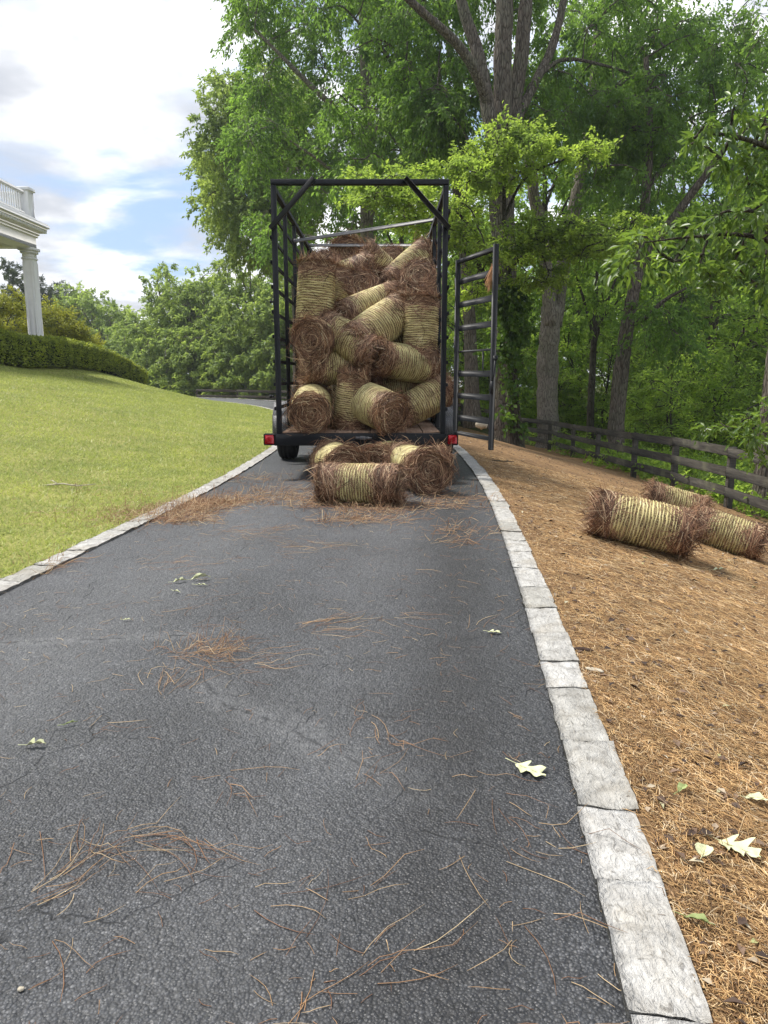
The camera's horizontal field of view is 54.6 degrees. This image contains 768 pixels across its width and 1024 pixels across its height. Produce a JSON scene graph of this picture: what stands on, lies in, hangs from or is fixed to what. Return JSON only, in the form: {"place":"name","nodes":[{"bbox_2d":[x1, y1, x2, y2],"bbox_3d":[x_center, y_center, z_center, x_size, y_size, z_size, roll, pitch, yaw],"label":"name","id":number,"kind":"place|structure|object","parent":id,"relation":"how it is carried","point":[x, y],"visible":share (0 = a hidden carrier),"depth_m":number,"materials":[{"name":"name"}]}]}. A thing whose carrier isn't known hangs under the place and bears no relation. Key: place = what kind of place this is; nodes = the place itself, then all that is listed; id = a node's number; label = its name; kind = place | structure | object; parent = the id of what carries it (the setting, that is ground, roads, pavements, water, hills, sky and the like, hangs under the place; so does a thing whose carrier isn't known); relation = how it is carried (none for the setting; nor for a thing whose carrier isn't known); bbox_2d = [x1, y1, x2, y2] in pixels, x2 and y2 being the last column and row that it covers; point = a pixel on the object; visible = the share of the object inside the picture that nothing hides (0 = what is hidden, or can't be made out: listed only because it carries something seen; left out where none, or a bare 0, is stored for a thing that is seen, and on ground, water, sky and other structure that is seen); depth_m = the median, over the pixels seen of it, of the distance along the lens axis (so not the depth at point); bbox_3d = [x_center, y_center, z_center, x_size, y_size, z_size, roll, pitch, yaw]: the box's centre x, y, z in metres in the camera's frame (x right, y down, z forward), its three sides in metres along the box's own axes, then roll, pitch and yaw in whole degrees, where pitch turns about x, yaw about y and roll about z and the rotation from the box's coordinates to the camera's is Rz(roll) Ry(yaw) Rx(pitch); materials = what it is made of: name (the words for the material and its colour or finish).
{"place":"outdoors","nodes":[
{"label":"outdoors","id":0,"kind":"place"},
{"bbox_2d":[0,362,272,577],"bbox_3d":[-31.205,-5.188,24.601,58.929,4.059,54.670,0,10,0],"label":"lawn","id":1,"kind":"structure","parent":0,"point":[127,456],"depth_m":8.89,"materials":[{"name":"plant"}]},
{"bbox_2d":[0,178,49,335],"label":"house porch","id":2,"kind":"object","parent":1,"relation":"on","point":[22,228],"visible":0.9,"depth_m":26.30,"materials":[{"name":"white paint"}]},
{"bbox_2d":[0,284,56,333],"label":"flowering shrub","id":3,"kind":"object","parent":1,"relation":"on","point":[9,307],"visible":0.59,"depth_m":31.50,"materials":[{"name":"green plant"}]},
{"bbox_2d":[22,294,94,339],"bbox_3d":[-14.915,-8.343,34.023,2.785,3.034,2.889,9,14,40],"label":"flowering shrub","id":4,"kind":"object","parent":1,"relation":"on","point":[66,320],"visible":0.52,"depth_m":33.84,"materials":[{"name":"green plant"}]},
{"bbox_2d":[0,328,148,384],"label":"clipped hedge","id":5,"kind":"object","parent":1,"relation":"on","point":[26,350],"visible":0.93,"depth_m":26.47,"materials":[{"name":"green plant"}]},
{"bbox_2d":[50,322,106,345],"bbox_3d":[-14.397,-7.844,35.194,2.833,2.175,2.272,3,11,14],"label":"shrub","id":6,"kind":"object","parent":1,"relation":"on","point":[95,340],"visible":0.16,"depth_m":34.70,"materials":[{"name":"green plant"}]},
{"bbox_2d":[0,398,629,1023],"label":"driveway","id":7,"kind":"structure","parent":0,"point":[158,972],"depth_m":2.07,"materials":[{"name":"asphalt"}]},
{"bbox_2d":[0,402,276,594],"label":"kerb","id":8,"kind":"structure","parent":7,"relation":"on","point":[18,578],"depth_m":5.11,"materials":[{"name":"stone"}]},
{"bbox_2d":[303,435,374,478],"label":"pine straw roll","id":9,"kind":"object","parent":7,"relation":"on","point":[338,451],"visible":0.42,"depth_m":7.49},
{"bbox_2d":[305,454,417,505],"bbox_3d":[-0.186,-0.242,6.539,1.037,0.568,0.628,2,1,12],"label":"pine straw roll","id":10,"kind":"object","parent":7,"relation":"on","point":[344,481],"visible":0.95,"depth_m":6.43,"materials":[{"name":"plant"}]},
{"bbox_2d":[361,437,395,463],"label":"pine straw roll","id":11,"kind":"object","parent":7,"relation":"on","point":[373,448],"visible":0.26,"depth_m":7.66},
{"bbox_2d":[263,176,498,458],"bbox_3d":[-0.173,-2.343,10.306,2.507,3.109,6.739,0,10,0],"label":"cage trailer","id":12,"kind":"object","parent":7,"relation":"on","point":[441,426],"visible":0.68,"depth_m":7.97,"materials":[{"name":"black metal"}]},
{"bbox_2d":[279,374,337,437],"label":"pine straw roll","id":13,"kind":"object","parent":12,"relation":"on","point":[309,412],"visible":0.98,"depth_m":8.04,"materials":[{"name":"plant"}]},
{"bbox_2d":[325,385,335,427],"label":"pine straw roll","id":14,"kind":"object","parent":12,"relation":"on","point":[332,395],"visible":0.02,"depth_m":8.75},
{"bbox_2d":[291,350,372,388],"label":"pine straw roll","id":15,"kind":"object","parent":14,"relation":"on","point":[321,374],"visible":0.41,"depth_m":8.49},
{"bbox_2d":[285,307,338,369],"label":"pine straw roll","id":16,"kind":"object","parent":15,"relation":"on","point":[315,337],"visible":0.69,"depth_m":8.32,"materials":[{"name":"plant"}]},
{"bbox_2d":[283,244,347,331],"bbox_3d":[-0.801,-2.521,8.782,0.701,1.218,0.686,-2,10,-38],"label":"pine straw roll","id":17,"kind":"object","parent":15,"relation":"on","point":[316,282],"visible":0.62,"depth_m":8.59,"materials":[{"name":"plant"}]},
{"bbox_2d":[312,302,387,376],"bbox_3d":[-0.360,-2.029,8.567,1.130,0.828,0.805,36,46,23],"label":"pine straw roll","id":18,"kind":"object","parent":15,"relation":"on","point":[360,354],"visible":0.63,"depth_m":8.39,"materials":[{"name":"plant"}]},
{"bbox_2d":[336,285,406,362],"bbox_3d":[-0.065,-2.157,8.703,1.284,0.704,0.692,-41,-6,-28],"label":"pine straw roll","id":19,"kind":"object","parent":18,"relation":"on","point":[386,314],"visible":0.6,"depth_m":8.54,"materials":[{"name":"plant"}]},
{"bbox_2d":[333,270,407,319],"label":"pine straw roll","id":20,"kind":"object","parent":19,"relation":"on","point":[353,306],"visible":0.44,"depth_m":8.80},
{"bbox_2d":[320,228,369,260],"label":"pine straw roll","id":21,"kind":"object","parent":12,"relation":"on","point":[343,253],"visible":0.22,"depth_m":11.15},
{"bbox_2d":[334,256,359,300],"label":"pine straw roll","id":22,"kind":"object","parent":12,"relation":"on","point":[341,275],"visible":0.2,"depth_m":9.13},
{"bbox_2d":[324,356,374,430],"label":"pine straw roll","id":23,"kind":"object","parent":12,"relation":"on","point":[351,380],"visible":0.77,"depth_m":8.31,"materials":[{"name":"plant"}]},
{"bbox_2d":[331,382,419,440],"bbox_3d":[-0.122,-1.183,8.328,0.675,0.692,1.162,-14,29,-33],"label":"pine straw roll","id":24,"kind":"object","parent":12,"relation":"on","point":[379,408],"visible":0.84,"depth_m":8.06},
{"bbox_2d":[388,254,441,293],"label":"pine straw roll","id":25,"kind":"object","parent":12,"relation":"on","point":[416,272],"visible":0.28,"depth_m":9.12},
{"bbox_2d":[403,370,461,428],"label":"pine straw roll","id":26,"kind":"object","parent":12,"relation":"on","point":[427,393],"visible":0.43,"depth_m":8.60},
{"bbox_2d":[371,333,448,385],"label":"pine straw roll","id":27,"kind":"object","parent":26,"relation":"on","point":[401,361],"visible":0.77,"depth_m":8.48,"materials":[{"name":"plant"}]},
{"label":"pine straw roll","id":28,"kind":"object","parent":12,"relation":"in","visible":0},
{"bbox_2d":[370,377,418,393],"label":"pine straw roll","id":29,"kind":"object","parent":28,"relation":"on","point":[391,384],"visible":0.09,"depth_m":8.93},
{"bbox_2d":[397,281,449,362],"bbox_3d":[0.417,-2.150,8.767,0.696,1.085,0.702,2,11,12],"label":"pine straw roll","id":30,"kind":"object","parent":29,"relation":"on","point":[421,324],"visible":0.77,"depth_m":8.57,"materials":[{"name":"plant"}]},
{"bbox_2d":[0,464,766,1023],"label":"loose pine needles","id":31,"kind":"object","parent":7,"relation":"on","point":[214,502],"visible":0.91,"depth_m":3.42,"materials":[{"name":"plant"}]},
{"bbox_2d":[377,438,459,482],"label":"pine straw roll","id":32,"kind":"object","parent":7,"relation":"on","point":[442,447],"visible":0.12,"depth_m":7.75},
{"bbox_2d":[378,436,459,495],"bbox_3d":[0.333,-0.439,7.375,0.635,0.693,1.124,-33,18,-10],"label":"pine straw roll","id":33,"kind":"object","parent":7,"relation":"on","point":[432,471],"visible":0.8,"depth_m":7.04,"materials":[{"name":"plant"}]},
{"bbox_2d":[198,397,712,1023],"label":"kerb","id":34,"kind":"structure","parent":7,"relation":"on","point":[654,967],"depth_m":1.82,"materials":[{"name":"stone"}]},
{"bbox_2d":[505,758,545,776],"bbox_3d":[0.404,0.733,2.139,0.136,0.012,0.075,10,14,42],"label":"fallen leaf","id":35,"kind":"object","parent":7,"relation":"on","point":[536,771],"visible":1,"depth_m":2.13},
{"bbox_2d":[0,0,767,385],"label":"sky","id":36,"kind":"structure","parent":0,"point":[96,96],"materials":[{"name":"white"}]},
{"bbox_2d":[430,397,729,476],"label":"forest floor","id":37,"kind":"structure","parent":0,"point":[485,430],"depth_m":37.45,"materials":[{"name":"green plant"}]},
{"bbox_2d":[0,256,49,334],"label":"pine tree","id":38,"kind":"object","parent":37,"relation":"on","point":[12,280],"visible":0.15,"depth_m":74.38,"materials":[{"name":"green plant"}]},
{"bbox_2d":[39,274,62,334],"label":"pine tree","id":39,"kind":"object","parent":37,"relation":"on","point":[50,289],"visible":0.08,"depth_m":83.22,"materials":[{"name":"green plant"}]},
{"bbox_2d":[50,281,128,329],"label":"distant tree","id":40,"kind":"object","parent":37,"relation":"on","point":[61,290],"visible":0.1,"depth_m":83.06,"materials":[{"name":"green plant"}]},
{"bbox_2d":[54,290,147,341],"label":"distant tree","id":41,"kind":"object","parent":37,"relation":"on","point":[92,309],"visible":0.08,"depth_m":80.03,"materials":[{"name":"green plant"}]},
{"bbox_2d":[90,304,147,341],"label":"distant tree","id":42,"kind":"object","parent":37,"relation":"on","point":[114,320],"visible":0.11,"depth_m":79.69,"materials":[{"name":"green plant"}]},
{"bbox_2d":[88,309,165,362],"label":"distant tree","id":43,"kind":"object","parent":37,"relation":"on","point":[119,342],"visible":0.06,"depth_m":72.05,"materials":[{"name":"green plant"}]},
{"bbox_2d":[123,344,186,389],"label":"distant tree","id":44,"kind":"object","parent":37,"relation":"on","point":[145,363],"visible":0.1,"depth_m":64.76,"materials":[{"name":"green plant"}]},
{"bbox_2d":[109,261,211,387],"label":"distant tree","id":45,"kind":"object","parent":37,"relation":"on","point":[161,301],"visible":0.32,"depth_m":64.97,"materials":[{"name":"green plant"}]},
{"bbox_2d":[126,304,219,396],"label":"distant tree","id":46,"kind":"object","parent":37,"relation":"on","point":[164,368],"visible":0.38,"depth_m":62.29,"materials":[{"name":"green plant"}]},
{"bbox_2d":[139,263,260,395],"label":"distant tree","id":47,"kind":"object","parent":37,"relation":"on","point":[187,315],"visible":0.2,"depth_m":63.49,"materials":[{"name":"green plant"}]},
{"bbox_2d":[172,340,234,397],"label":"distant tree","id":48,"kind":"object","parent":37,"relation":"on","point":[203,357],"visible":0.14,"depth_m":59.66,"materials":[{"name":"green plant"}]},
{"bbox_2d":[159,313,261,397],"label":"distant tree","id":49,"kind":"object","parent":37,"relation":"on","point":[184,346],"visible":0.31,"depth_m":59.29,"materials":[{"name":"green plant"}]},
{"bbox_2d":[192,249,283,376],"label":"distant tree","id":50,"kind":"object","parent":37,"relation":"on","point":[254,283],"visible":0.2,"depth_m":59.83,"materials":[{"name":"green plant"}]},
{"bbox_2d":[197,296,285,399],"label":"distant tree","id":51,"kind":"object","parent":37,"relation":"on","point":[219,363],"visible":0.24,"depth_m":57.02,"materials":[{"name":"green plant"}]},
{"bbox_2d":[208,274,292,395],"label":"distant tree","id":52,"kind":"object","parent":37,"relation":"on","point":[265,311],"visible":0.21,"depth_m":55.93,"materials":[{"name":"green plant"}]},
{"bbox_2d":[232,345,285,399],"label":"distant tree","id":53,"kind":"object","parent":37,"relation":"on","point":[242,385],"visible":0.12,"depth_m":56.59,"materials":[{"name":"green plant"}]},
{"bbox_2d":[229,284,292,400],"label":"distant tree","id":54,"kind":"object","parent":37,"relation":"on","point":[256,360],"visible":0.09,"depth_m":55.11,"materials":[{"name":"green plant"}]},
{"bbox_2d":[440,259,490,425],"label":"understorey tree","id":55,"kind":"object","parent":37,"relation":"on","point":[480,333],"visible":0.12,"depth_m":37.12,"materials":[{"name":"green plant"}]},
{"bbox_2d":[214,397,767,518],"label":"undergrowth","id":56,"kind":"object","parent":37,"relation":"on","point":[742,486],"visible":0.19,"depth_m":20.33,"materials":[{"name":"green plant"}]},
{"bbox_2d":[458,359,564,426],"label":"understorey tree","id":57,"kind":"object","parent":37,"relation":"on","point":[527,381],"visible":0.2,"depth_m":37.31,"materials":[{"name":"green plant"}]},
{"bbox_2d":[440,172,586,387],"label":"woodland tree","id":58,"kind":"object","parent":37,"relation":"on","point":[450,283],"visible":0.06,"depth_m":44.21,"materials":[{"name":"green plant"}]},
{"bbox_2d":[484,333,560,412],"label":"understorey tree","id":59,"kind":"object","parent":37,"relation":"on","point":[525,352],"visible":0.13,"depth_m":42.44,"materials":[{"name":"green plant"}]},
{"bbox_2d":[519,368,586,423],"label":"understorey tree","id":60,"kind":"object","parent":37,"relation":"on","point":[561,410],"visible":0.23,"depth_m":39.52,"materials":[{"name":"green plant"}]},
{"bbox_2d":[441,1,676,425],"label":"woodland tree","id":61,"kind":"object","parent":37,"relation":"on","point":[556,186],"visible":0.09,"depth_m":36.32,"materials":[{"name":"green plant"}]},
{"bbox_2d":[532,284,638,421],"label":"understorey tree","id":62,"kind":"object","parent":37,"relation":"on","point":[584,391],"visible":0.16,"depth_m":41.16,"materials":[{"name":"green plant"}]},
{"bbox_2d":[523,162,655,394],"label":"woodland tree","id":63,"kind":"object","parent":37,"relation":"on","point":[569,297],"visible":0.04,"depth_m":42.60,"materials":[{"name":"green plant"}]},
{"bbox_2d":[560,330,660,438],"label":"understorey tree","id":64,"kind":"object","parent":37,"relation":"on","point":[604,367],"visible":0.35,"depth_m":37.09,"materials":[{"name":"green plant"}]},
{"bbox_2d":[566,231,657,438],"bbox_3d":[9.769,-7.353,32.674,4.298,10.396,7.597,5,11,24],"label":"oak tree","id":65,"kind":"object","parent":37,"relation":"on","point":[598,328],"visible":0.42,"depth_m":31.62,"materials":[{"name":"green plant"}]},
{"bbox_2d":[512,0,735,449],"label":"oak tree","id":66,"kind":"object","parent":37,"relation":"on","point":[547,364],"visible":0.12,"depth_m":29.48,"materials":[{"name":"green plant"}]},
{"bbox_2d":[582,227,697,368],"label":"woodland tree","id":67,"kind":"object","parent":37,"relation":"on","point":[674,303],"visible":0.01,"depth_m":50.13,"materials":[{"name":"green plant"}]},
{"bbox_2d":[599,351,730,460],"bbox_3d":[9.850,-3.391,26.457,4.205,4.645,4.488,2,11,13],"label":"understorey tree","id":68,"kind":"object","parent":37,"relation":"on","point":[636,399],"visible":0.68,"depth_m":26.12,"materials":[{"name":"green plant"}]},
{"bbox_2d":[595,339,740,452],"bbox_3d":[13.116,-4.905,33.182,6.110,6.323,5.723,-5,12,-25],"label":"understorey tree","id":69,"kind":"object","parent":37,"relation":"on","point":[652,366],"visible":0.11,"depth_m":33.13,"materials":[{"name":"green plant"}]},
{"bbox_2d":[624,376,727,459],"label":"understorey tree","id":70,"kind":"object","parent":37,"relation":"on","point":[636,421],"visible":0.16,"depth_m":30.71,"materials":[{"name":"green plant"}]},
{"bbox_2d":[589,122,767,415],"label":"woodland tree","id":71,"kind":"object","parent":37,"relation":"on","point":[681,295],"visible":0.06,"depth_m":41.98,"materials":[{"name":"green plant"}]},
{"bbox_2d":[615,279,757,423],"bbox_3d":[15.524,-7.334,37.752,6.820,9.963,6.622,-4,11,-23],"label":"understorey tree","id":72,"kind":"object","parent":37,"relation":"on","point":[642,350],"visible":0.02,"depth_m":37.22,"materials":[{"name":"green plant"}]},
{"bbox_2d":[637,343,764,466],"bbox_3d":[12.346,-3.807,28.746,4.863,5.372,5.192,3,11,17],"label":"understorey tree","id":73,"kind":"object","parent":37,"relation":"on","point":[685,391],"visible":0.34,"depth_m":28.09,"materials":[{"name":"green plant"}]},
{"bbox_2d":[645,138,767,389],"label":"woodland tree","id":74,"kind":"object","parent":37,"relation":"on","point":[721,320],"visible":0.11,"depth_m":34.35,"materials":[{"name":"green plant"}]},
{"bbox_2d":[655,171,767,412],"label":"oak tree","id":75,"kind":"object","parent":37,"relation":"on","point":[693,205],"visible":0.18,"depth_m":33.00,"materials":[{"name":"green plant"}]},
{"bbox_2d":[658,237,767,451],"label":"understorey tree","id":76,"kind":"object","parent":37,"relation":"on","point":[726,352],"visible":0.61,"depth_m":25.50,"materials":[{"name":"green plant"}]},
{"bbox_2d":[669,382,760,454],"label":"understorey tree","id":77,"kind":"object","parent":37,"relation":"on","point":[747,406],"visible":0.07,"depth_m":31.34,"materials":[{"name":"green plant"}]},
{"bbox_2d":[690,394,767,473],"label":"sapling","id":78,"kind":"object","parent":37,"relation":"on","point":[745,428],"visible":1,"depth_m":9.44,"materials":[{"name":"green plant"}]},
{"bbox_2d":[701,273,767,447],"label":"understorey tree","id":79,"kind":"object","parent":37,"relation":"on","point":[755,357],"visible":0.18,"depth_m":33.29,"materials":[{"name":"green plant"}]},
{"bbox_2d":[458,426,767,1023],"bbox_3d":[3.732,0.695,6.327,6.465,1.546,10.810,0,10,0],"label":"pine straw litter","id":80,"kind":"object","parent":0,"point":[736,787],"visible":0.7,"depth_m":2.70,"materials":[{"name":"plant"}]},
{"bbox_2d":[176,57,334,398],"bbox_3d":[-7.163,-15.529,41.314,9.476,18.315,9.638,0,10,0],"label":"oak tree","id":81,"kind":"object","parent":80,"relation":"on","point":[222,203],"visible":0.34,"depth_m":38.62,"materials":[{"name":"green plant"}]},
{"bbox_2d":[210,0,449,290],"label":"oak tree","id":82,"kind":"object","parent":80,"relation":"on","point":[280,45],"visible":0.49,"depth_m":29.21,"materials":[{"name":"green plant"}]},
{"bbox_2d":[291,0,494,427],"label":"oak tree","id":83,"kind":"object","parent":80,"relation":"on","point":[432,53],"visible":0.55,"depth_m":23.52,"materials":[{"name":"green plant"}]},
{"bbox_2d":[309,72,490,313],"bbox_3d":[1.551,-13.900,39.260,9.064,18.766,9.701,-9,13,-39],"label":"woodland tree","id":84,"kind":"object","parent":80,"relation":"on","point":[386,219],"visible":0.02,"depth_m":38.68,"materials":[{"name":"green plant"}]},
{"bbox_2d":[196,389,767,511],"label":"board fence","id":85,"kind":"object","parent":80,"relation":"on","point":[731,473],"visible":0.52,"depth_m":16.81,"materials":[{"name":"wood"}]},
{"bbox_2d":[334,100,666,447],"bbox_3d":[2.944,-5.487,18.358,8.424,8.682,4.305,-3,11,-18],"label":"dogwood tree","id":86,"kind":"object","parent":80,"relation":"on","point":[577,235],"visible":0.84,"depth_m":17.59,"materials":[{"name":"green plant"}]},
{"bbox_2d":[473,276,540,446],"bbox_3d":[3.276,-4.001,20.037,1.738,4.762,1.298,0,10,0],"label":"ivy vine","id":87,"kind":"object","parent":86,"relation":"attached to","point":[510,307],"visible":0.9,"depth_m":19.82,"materials":[{"name":"green plant"}]},
{"bbox_2d":[371,0,711,442],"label":"oak tree","id":88,"kind":"object","parent":80,"relation":"on","point":[508,84],"visible":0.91,"depth_m":21.35,"materials":[{"name":"green plant"}]},
{"bbox_2d":[462,436,767,1023],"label":"leaf and bark flakes","id":89,"kind":"object","parent":80,"relation":"on","point":[742,920],"visible":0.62,"depth_m":2.34,"materials":[{"name":"plant"}]},
{"bbox_2d":[573,480,717,561],"bbox_3d":[1.964,0.078,5.665,1.067,0.570,0.583,14,12,12],"label":"pine straw roll","id":90,"kind":"object","parent":80,"relation":"on","point":[671,529],"visible":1,"depth_m":5.51,"materials":[{"name":"plant"}]},
{"bbox_2d":[576,0,767,463],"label":"oak tree","id":91,"kind":"object","parent":80,"relation":"on","point":[747,48],"visible":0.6,"depth_m":22.85,"materials":[{"name":"green plant"}]},
{"bbox_2d":[637,476,717,509],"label":"pine straw roll","id":92,"kind":"object","parent":80,"relation":"on","point":[661,492],"visible":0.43,"depth_m":8.17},
{"bbox_2d":[592,81,767,330],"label":"overhanging tree","id":93,"kind":"object","parent":80,"relation":"on","point":[720,245],"visible":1,"depth_m":7.44,"materials":[{"name":"green plant"}]},
{"bbox_2d":[680,500,767,563],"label":"pine straw roll","id":94,"kind":"object","parent":80,"relation":"on","point":[738,536],"visible":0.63,"depth_m":6.75,"materials":[{"name":"plant"}]},
{"bbox_2d":[708,834,761,857],"bbox_3d":[0.871,0.816,1.835,0.096,0.021,0.125,-3,11,-16],"label":"fallen leaf","id":95,"kind":"object","parent":80,"relation":"on","point":[737,846],"visible":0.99,"depth_m":1.83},
{"bbox_2d":[748,91,767,517],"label":"oak tree","id":96,"kind":"object","parent":80,"relation":"on","point":[762,470],"visible":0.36,"depth_m":13.79,"materials":[{"name":"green plant"}]},
{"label":"pine straw roll","id":97,"kind":"object","parent":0,"visible":0},
{"bbox_2d":[340,262,381,295],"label":"pine straw roll","id":98,"kind":"object","parent":97,"relation":"on","point":[359,280],"visible":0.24,"depth_m":9.17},
{"bbox_2d":[336,245,385,281],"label":"pine straw roll","id":99,"kind":"object","parent":98,"relation":"on","point":[363,258],"visible":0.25,"depth_m":9.30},
{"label":"pine straw roll","id":100,"kind":"object","parent":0,"visible":0},
{"bbox_2d":[371,226,441,286],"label":"pine straw roll","id":101,"kind":"object","parent":100,"relation":"on","point":[422,246],"visible":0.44,"depth_m":9.45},
{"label":"pine straw roll","id":102,"kind":"object","parent":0,"visible":0},
{"bbox_2d":[379,239,406,259],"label":"pine straw roll","id":103,"kind":"object","parent":102,"relation":"on","point":[395,251],"visible":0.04,"depth_m":10.21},
{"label":"pine straw roll","id":104,"kind":"object","parent":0,"visible":0},
{"bbox_2d":[349,236,393,267],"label":"pine straw roll","id":105,"kind":"object","parent":104,"relation":"on","point":[382,256],"visible":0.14,"depth_m":9.72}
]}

